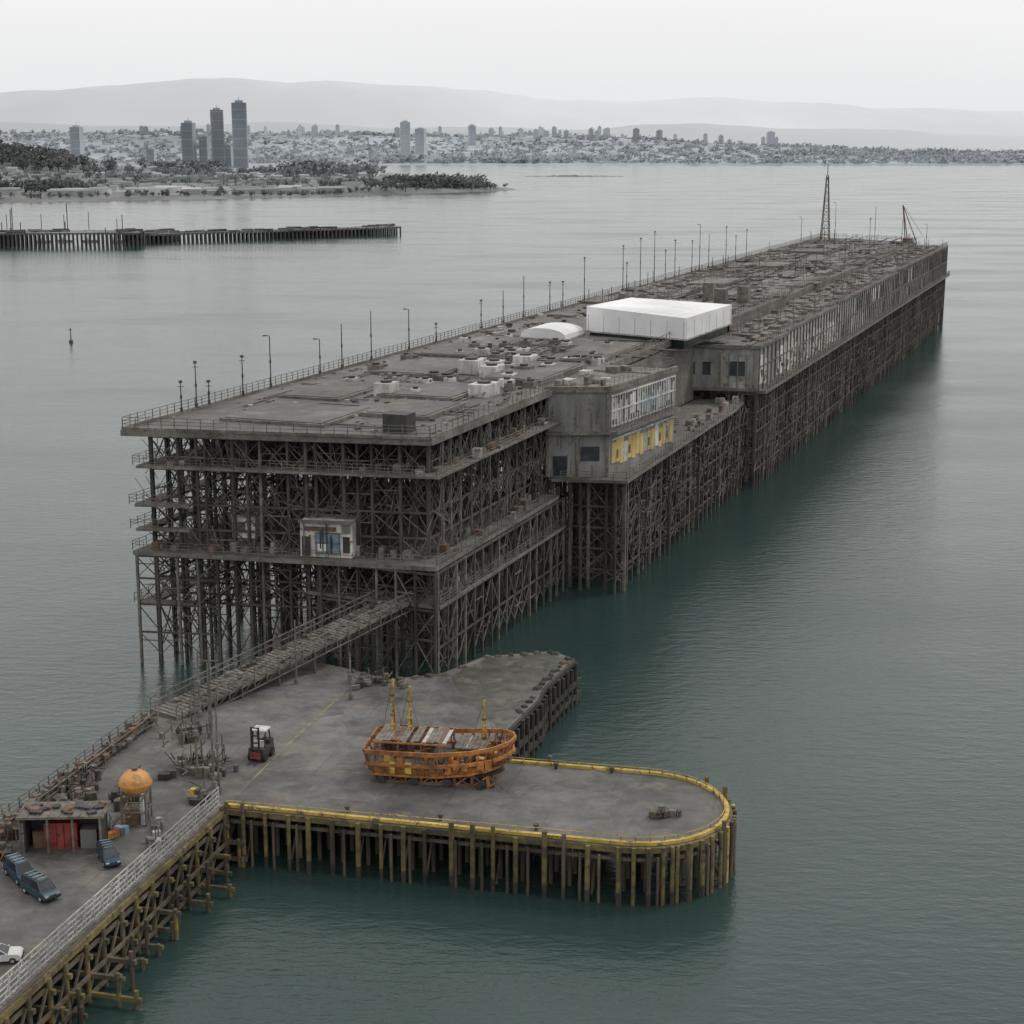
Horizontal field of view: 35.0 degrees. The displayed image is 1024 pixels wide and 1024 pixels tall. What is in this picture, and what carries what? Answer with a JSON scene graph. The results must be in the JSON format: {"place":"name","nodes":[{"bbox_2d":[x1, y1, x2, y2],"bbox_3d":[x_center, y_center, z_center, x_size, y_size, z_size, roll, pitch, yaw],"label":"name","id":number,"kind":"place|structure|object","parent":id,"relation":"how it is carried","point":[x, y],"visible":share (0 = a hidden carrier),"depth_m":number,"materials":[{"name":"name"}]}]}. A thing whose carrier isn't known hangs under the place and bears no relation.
{"place":"outdoors","nodes":[
{"label":"outdoors","id":0,"kind":"place"},
{"bbox_2d":[145,816,170,849],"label":"scrap pile","id":1,"kind":"object","parent":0,"point":[156,827],"visible":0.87,"depth_m":131.98,"materials":[{"name":"metal"}]},
{"bbox_2d":[0,160,516,202],"bbox_3d":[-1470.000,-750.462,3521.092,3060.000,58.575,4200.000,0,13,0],"label":"peninsula terrain","id":2,"kind":"structure","parent":0,"point":[113,196],"depth_m":2091.75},
{"bbox_2d":[69,125,84,156],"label":"tower block","id":3,"kind":"structure","parent":2,"relation":"on","point":[77,148],"depth_m":5058.77,"materials":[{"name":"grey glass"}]},
{"bbox_2d":[146,147,156,165],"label":"tower block","id":4,"kind":"structure","parent":2,"relation":"on","point":[151,154],"depth_m":5167.73,"materials":[{"name":"grey glass"}]},
{"bbox_2d":[181,121,196,163],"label":"tower block","id":5,"kind":"structure","parent":2,"relation":"on","point":[188,140],"depth_m":4571.62,"materials":[{"name":"grey glass"}]},
{"bbox_2d":[198,134,210,160],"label":"tower block","id":6,"kind":"structure","parent":2,"relation":"on","point":[204,147],"depth_m":4578.19,"materials":[{"name":"grey glass"}]},
{"bbox_2d":[0,163,421,195],"bbox_3d":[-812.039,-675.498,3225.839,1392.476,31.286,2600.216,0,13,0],"label":"harbour houses","id":7,"kind":"structure","parent":2,"relation":"on","point":[152,185],"depth_m":2272.92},
{"bbox_2d":[210,106,224,164],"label":"tower block","id":8,"kind":"structure","parent":2,"relation":"on","point":[217,134],"depth_m":4371.40,"materials":[{"name":"grey glass"}]},
{"bbox_2d":[224,143,232,167],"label":"tower block","id":9,"kind":"structure","parent":2,"relation":"on","point":[228,147],"depth_m":4679.95,"materials":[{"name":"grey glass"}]},
{"bbox_2d":[231,97,248,167],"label":"tower block","id":10,"kind":"structure","parent":2,"relation":"on","point":[239,131],"depth_m":4174.52,"materials":[{"name":"grey glass"}]},
{"bbox_2d":[0,140,507,198],"bbox_3d":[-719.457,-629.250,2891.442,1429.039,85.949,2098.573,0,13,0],"label":"distant trees","id":11,"kind":"object","parent":2,"relation":"on","point":[22,156],"visible":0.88,"depth_m":2926.14,"materials":[{"name":"green plant"}]},
{"bbox_2d":[0,165,1023,1023],"bbox_3d":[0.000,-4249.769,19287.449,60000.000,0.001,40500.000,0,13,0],"label":"water","id":12,"kind":"structure","parent":0,"point":[810,653],"depth_m":209.53,"materials":[{"name":"grey liquid"}]},
{"bbox_2d":[37,214,50,242],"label":"sailboat","id":13,"kind":"object","parent":12,"relation":"on","point":[41,229],"visible":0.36,"depth_m":1065.69,"materials":[{"name":"white paint"}]},
{"bbox_2d":[58,215,74,241],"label":"sailboat","id":14,"kind":"object","parent":12,"relation":"on","point":[66,238],"visible":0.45,"depth_m":1073.29,"materials":[{"name":"white paint"}]},
{"bbox_2d":[83,212,96,241],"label":"sailboat","id":15,"kind":"object","parent":12,"relation":"on","point":[88,225],"visible":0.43,"depth_m":1073.70,"materials":[{"name":"white paint"}]},
{"bbox_2d":[0,204,400,247],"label":"jetty","id":16,"kind":"object","parent":12,"relation":"in","point":[133,236],"visible":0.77,"depth_m":1065.79,"materials":[{"name":"brown wood"}]},
{"bbox_2d":[0,650,736,1023],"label":"wharf","id":17,"kind":"structure","parent":12,"relation":"in","point":[314,766],"depth_m":138.47,"materials":[{"name":"concrete"}]},
{"bbox_2d":[0,943,24,964],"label":"parked car","id":18,"kind":"object","parent":17,"relation":"on","point":[12,955],"visible":0.98,"depth_m":112.27,"materials":[{"name":"white paint"}]},
{"bbox_2d":[3,852,33,884],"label":"parked car","id":19,"kind":"object","parent":17,"relation":"on","point":[17,865],"visible":0.89,"depth_m":125.06,"materials":[{"name":"blue paint"}]},
{"bbox_2d":[0,798,37,867],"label":"fishing gear pile","id":20,"kind":"object","parent":17,"relation":"on","point":[6,847],"visible":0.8,"depth_m":131.02,"materials":[{"name":"metal"}]},
{"bbox_2d":[19,870,60,902],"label":"parked car","id":21,"kind":"object","parent":17,"relation":"on","point":[41,887],"visible":1,"depth_m":122.01,"materials":[{"name":"teal paint"}]},
{"bbox_2d":[15,799,110,854],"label":"workshop shelter","id":22,"kind":"object","parent":17,"relation":"on","point":[48,825],"visible":0.98,"depth_m":130.53,"materials":[{"name":"red paint"}]},
{"bbox_2d":[41,763,105,801],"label":"scrap pile","id":23,"kind":"object","parent":17,"relation":"on","point":[81,788],"visible":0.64,"depth_m":140.95,"materials":[{"name":"metal"}]},
{"bbox_2d":[96,838,120,867],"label":"parked car","id":24,"kind":"object","parent":17,"relation":"on","point":[107,853],"visible":1,"depth_m":127.74,"materials":[{"name":"blue paint"}]},
{"bbox_2d":[107,811,129,838],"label":"pile of crates","id":25,"kind":"object","parent":17,"relation":"on","point":[116,829],"visible":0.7,"depth_m":133.31,"materials":[{"name":"metal"}]},
{"bbox_2d":[108,765,142,811],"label":"fishing gear pile","id":26,"kind":"object","parent":17,"relation":"on","point":[114,796],"visible":0.34,"depth_m":139.83,"materials":[{"name":"metal"}]},
{"bbox_2d":[118,766,152,825],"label":"storage tank","id":27,"kind":"object","parent":17,"relation":"on","point":[134,781],"visible":0.96,"depth_m":134.88,"materials":[{"name":"metal"}]},
{"bbox_2d":[159,711,214,747],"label":"scrap pile","id":28,"kind":"object","parent":17,"relation":"on","point":[183,733],"visible":0.9,"depth_m":154.75,"materials":[{"name":"metal"}]},
{"bbox_2d":[193,687,198,777],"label":"utility pole","id":29,"kind":"object","parent":17,"relation":"on","point":[195,732],"visible":1,"depth_m":144.71,"materials":[{"name":"metal"}]},
{"bbox_2d":[158,734,238,779],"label":"scrap pile","id":30,"kind":"object","parent":17,"relation":"on","point":[185,765],"visible":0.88,"depth_m":146.40,"materials":[{"name":"metal"}]},
{"bbox_2d":[186,779,211,804],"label":"scrap pile","id":31,"kind":"object","parent":17,"relation":"on","point":[196,796],"visible":0.94,"depth_m":140.06,"materials":[{"name":"metal"}]},
{"bbox_2d":[196,649,201,716],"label":"utility pole","id":32,"kind":"object","parent":17,"relation":"on","point":[199,712],"visible":1,"depth_m":160.62,"materials":[{"name":"metal"}]},
{"bbox_2d":[206,663,210,738],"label":"utility pole","id":33,"kind":"object","parent":17,"relation":"on","point":[208,732],"visible":0.69,"depth_m":154.42,"materials":[{"name":"metal"}]},
{"bbox_2d":[203,647,216,788],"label":"utility pole","id":34,"kind":"object","parent":17,"relation":"on","point":[213,781],"visible":0.95,"depth_m":141.79,"materials":[{"name":"metal"}]},
{"bbox_2d":[214,695,221,794],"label":"utility pole","id":35,"kind":"object","parent":17,"relation":"on","point":[216,743],"visible":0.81,"depth_m":141.06,"materials":[{"name":"metal"}]},
{"bbox_2d":[247,725,274,765],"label":"forklift","id":36,"kind":"object","parent":17,"relation":"on","point":[262,747],"visible":1,"depth_m":149.33,"materials":[{"name":"black paint"}]},
{"bbox_2d":[149,586,413,720],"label":"access ramp","id":37,"kind":"structure","parent":17,"relation":"on","point":[248,674],"depth_m":173.51,"materials":[{"name":"weathered timber"},{"name":"weathered steel"},{"name":"dark steel"}]},
{"bbox_2d":[293,620,298,684],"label":"utility pole","id":38,"kind":"object","parent":17,"relation":"on","point":[296,680],"visible":1,"depth_m":170.39,"materials":[{"name":"metal"}]},
{"bbox_2d":[344,805,349,812],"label":"mooring bollard","id":39,"kind":"object","parent":17,"relation":"on","point":[346,807],"visible":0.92,"depth_m":137.90,"materials":[{"name":"metal"}]},
{"bbox_2d":[348,653,352,699],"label":"utility pole","id":40,"kind":"object","parent":17,"relation":"on","point":[350,696],"visible":1,"depth_m":165.65,"materials":[{"name":"metal"}]},
{"bbox_2d":[348,667,407,689],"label":"scrap pile","id":41,"kind":"object","parent":17,"relation":"on","point":[383,679],"visible":0.98,"depth_m":170.58,"materials":[{"name":"metal"}]},
{"bbox_2d":[362,679,516,789],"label":"wooden sailing ship","id":42,"kind":"object","parent":17,"relation":"on","point":[413,753],"visible":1,"depth_m":143.88,"materials":[{"name":"orange-painted wood"},{"name":"weathered timber"},{"name":"yellow paint"}]},
{"bbox_2d":[533,823,538,830],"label":"mooring bollard","id":43,"kind":"object","parent":17,"relation":"on","point":[535,825],"visible":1,"depth_m":134.19,"materials":[{"name":"metal"}]},
{"bbox_2d":[553,762,558,768],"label":"mooring bollard","id":44,"kind":"object","parent":17,"relation":"on","point":[555,764],"visible":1,"depth_m":147.45,"materials":[{"name":"metal"}]},
{"bbox_2d":[648,804,681,818],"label":"scrap pile","id":45,"kind":"object","parent":17,"relation":"on","point":[663,811],"visible":1,"depth_m":136.78,"materials":[{"name":"metal"}]},
{"bbox_2d":[120,229,949,676],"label":"pier","id":46,"kind":"structure","parent":12,"relation":"in","point":[440,423],"depth_m":208.47,"materials":[{"name":"wood"}]},
{"bbox_2d":[177,380,183,411],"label":"lamp post","id":47,"kind":"object","parent":46,"relation":"on","point":[181,407],"visible":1,"depth_m":200.50,"materials":[{"name":"metal"}]},
{"bbox_2d":[193,361,197,407],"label":"lamp post","id":48,"kind":"object","parent":46,"relation":"on","point":[196,403],"visible":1,"depth_m":203.56,"materials":[{"name":"metal"}]},
{"bbox_2d":[206,380,210,403],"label":"lamp post","id":49,"kind":"object","parent":46,"relation":"on","point":[209,400],"visible":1,"depth_m":206.57,"materials":[{"name":"metal"}]},
{"bbox_2d":[239,355,244,394],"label":"lamp post","id":50,"kind":"object","parent":46,"relation":"on","point":[241,360],"visible":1,"depth_m":214.04,"materials":[{"name":"metal"}]},
{"bbox_2d":[230,510,260,549],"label":"gallery cabin","id":51,"kind":"object","parent":46,"relation":"on","point":[242,519],"visible":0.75,"depth_m":191.06,"materials":[{"name":"white paint"}]},
{"bbox_2d":[263,335,271,386],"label":"lamp post","id":52,"kind":"object","parent":46,"relation":"on","point":[269,361],"visible":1,"depth_m":220.66,"materials":[{"name":"metal"}]},
{"bbox_2d":[313,338,321,373],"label":"lamp post","id":53,"kind":"object","parent":46,"relation":"on","point":[320,371],"visible":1,"depth_m":234.22,"materials":[{"name":"metal"}]},
{"bbox_2d":[298,513,360,557],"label":"gallery cabin","id":54,"kind":"object","parent":46,"relation":"on","point":[330,535],"visible":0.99,"depth_m":187.39,"materials":[{"name":"white paint"}]},
{"bbox_2d":[341,324,342,367],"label":"lamp post","id":55,"kind":"object","parent":46,"relation":"on","point":[341,349],"visible":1,"depth_m":240.53,"materials":[{"name":"metal"}]},
{"bbox_2d":[370,311,372,359],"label":"lamp post","id":56,"kind":"object","parent":46,"relation":"on","point":[371,357],"visible":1,"depth_m":249.43,"materials":[{"name":"metal"}]},
{"bbox_2d":[403,309,409,349],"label":"lamp post","id":57,"kind":"object","parent":46,"relation":"on","point":[408,331],"visible":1,"depth_m":262.35,"materials":[{"name":"metal"}]},
{"bbox_2d":[502,296,503,322],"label":"lamp post","id":58,"kind":"object","parent":46,"relation":"on","point":[503,310],"visible":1,"depth_m":302.81,"materials":[{"name":"metal"}]},
{"bbox_2d":[523,277,524,316],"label":"lamp post","id":59,"kind":"object","parent":46,"relation":"on","point":[523,296],"visible":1,"depth_m":312.44,"materials":[{"name":"metal"}]},
{"bbox_2d":[584,257,585,299],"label":"lamp post","id":60,"kind":"object","parent":46,"relation":"on","point":[584,277],"visible":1,"depth_m":345.98,"materials":[{"name":"metal"}]},
{"bbox_2d":[544,359,682,476],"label":"office building","id":61,"kind":"structure","parent":46,"relation":"on","point":[612,418],"depth_m":223.77,"materials":[{"name":"concrete"}]},
{"bbox_2d":[622,245,623,290],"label":"lamp post","id":62,"kind":"object","parent":46,"relation":"on","point":[623,262],"visible":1,"depth_m":371.11,"materials":[{"name":"metal"}]},
{"bbox_2d":[518,297,731,348],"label":"white hall building","id":63,"kind":"structure","parent":46,"relation":"on","point":[686,324],"depth_m":281.65,"materials":[{"name":"paint"}]},
{"bbox_2d":[639,238,641,285],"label":"lamp post","id":64,"kind":"object","parent":46,"relation":"on","point":[640,265],"visible":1,"depth_m":384.37,"materials":[{"name":"metal"}]},
{"bbox_2d":[653,231,655,281],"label":"lamp post","id":65,"kind":"object","parent":46,"relation":"on","point":[654,261],"visible":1,"depth_m":395.30,"materials":[{"name":"metal"}]},
{"bbox_2d":[664,250,666,278],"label":"lamp post","id":66,"kind":"object","parent":46,"relation":"on","point":[665,264],"visible":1,"depth_m":404.64,"materials":[{"name":"metal"}]},
{"bbox_2d":[697,224,700,269],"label":"lamp post","id":67,"kind":"object","parent":46,"relation":"on","point":[699,247],"visible":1,"depth_m":435.54,"materials":[{"name":"metal"}]},
{"bbox_2d":[692,240,947,391],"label":"dock shed","id":68,"kind":"structure","parent":46,"relation":"on","point":[757,354],"depth_m":341.80,"materials":[{"name":"concrete"}]},
{"bbox_2d":[820,171,829,240],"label":"lattice mast","id":69,"kind":"object","parent":46,"relation":"on","point":[828,210],"visible":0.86,"depth_m":573.30,"materials":[{"name":"metal"}]},
{"bbox_2d":[903,205,921,242],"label":"derrick crane","id":70,"kind":"object","parent":46,"relation":"on","point":[905,239],"visible":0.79,"depth_m":565.09,"materials":[{"name":"grey metal"}]},
{"bbox_2d":[524,175,623,176],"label":"rocky spit","id":71,"kind":"structure","parent":12,"relation":"in","point":[572,176],"depth_m":3606.04,"materials":[{"name":"grey stone"}]},
{"bbox_2d":[0,78,1023,135],"bbox_3d":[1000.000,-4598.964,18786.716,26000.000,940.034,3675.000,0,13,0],"label":"mountains","id":72,"kind":"structure","parent":0,"point":[179,102],"depth_m":19187.97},
{"bbox_2d":[0,122,1023,151],"bbox_3d":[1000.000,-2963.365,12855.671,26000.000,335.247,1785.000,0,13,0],"label":"hills","id":73,"kind":"structure","parent":0,"point":[886,138],"depth_m":13182.28,"materials":[{"name":"grey"}]},
{"bbox_2d":[0,0,1023,110],"label":"sky","id":74,"kind":"structure","parent":0,"point":[954,54],"materials":[{"name":"white"}]},
{"bbox_2d":[1,132,1023,164],"bbox_3d":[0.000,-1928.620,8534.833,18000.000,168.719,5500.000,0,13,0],"label":"shore terrain","id":75,"kind":"structure","parent":0,"point":[335,139],"depth_m":8017.88,"materials":[{"name":"grey"}]},
{"bbox_2d":[400,121,410,154],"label":"tower block","id":76,"kind":"structure","parent":75,"relation":"on","point":[405,149],"depth_m":6806.11,"materials":[{"name":"grey concrete"}]},
{"bbox_2d":[415,126,426,154],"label":"tower block","id":77,"kind":"structure","parent":75,"relation":"on","point":[420,142],"depth_m":7006.27,"materials":[{"name":"grey concrete"}]},
{"bbox_2d":[468,124,475,144],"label":"tower block","id":78,"kind":"structure","parent":75,"relation":"on","point":[471,134],"depth_m":8267.84,"materials":[{"name":"grey concrete"}]},
{"bbox_2d":[0,124,1023,163],"bbox_3d":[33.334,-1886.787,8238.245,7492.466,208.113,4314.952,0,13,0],"label":"distant city","id":79,"kind":"object","parent":75,"relation":"on","point":[539,131],"visible":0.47,"depth_m":8376.88},
{"bbox_2d":[0,127,1023,163],"bbox_3d":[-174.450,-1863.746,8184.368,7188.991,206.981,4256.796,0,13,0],"label":"shore trees","id":80,"kind":"object","parent":79,"relation":"on","point":[929,152],"visible":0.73,"depth_m":7692.99,"materials":[{"name":"green plant"}]},
{"bbox_2d":[563,128,568,137],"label":"tower block","id":81,"kind":"structure","parent":75,"relation":"on","point":[566,133],"depth_m":9242.40,"materials":[{"name":"grey concrete"}]},
{"bbox_2d":[633,128,639,136],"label":"tower block","id":82,"kind":"structure","parent":75,"relation":"on","point":[636,131],"depth_m":9529.66,"materials":[{"name":"grey concrete"}]},
{"bbox_2d":[656,130,661,139],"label":"tower block","id":83,"kind":"structure","parent":75,"relation":"on","point":[659,133],"depth_m":9536.55,"materials":[{"name":"grey concrete"}]},
{"bbox_2d":[766,131,774,144],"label":"tower block","id":84,"kind":"structure","parent":75,"relation":"on","point":[770,136],"depth_m":9923.03,"materials":[{"name":"grey concrete"}]}
]}

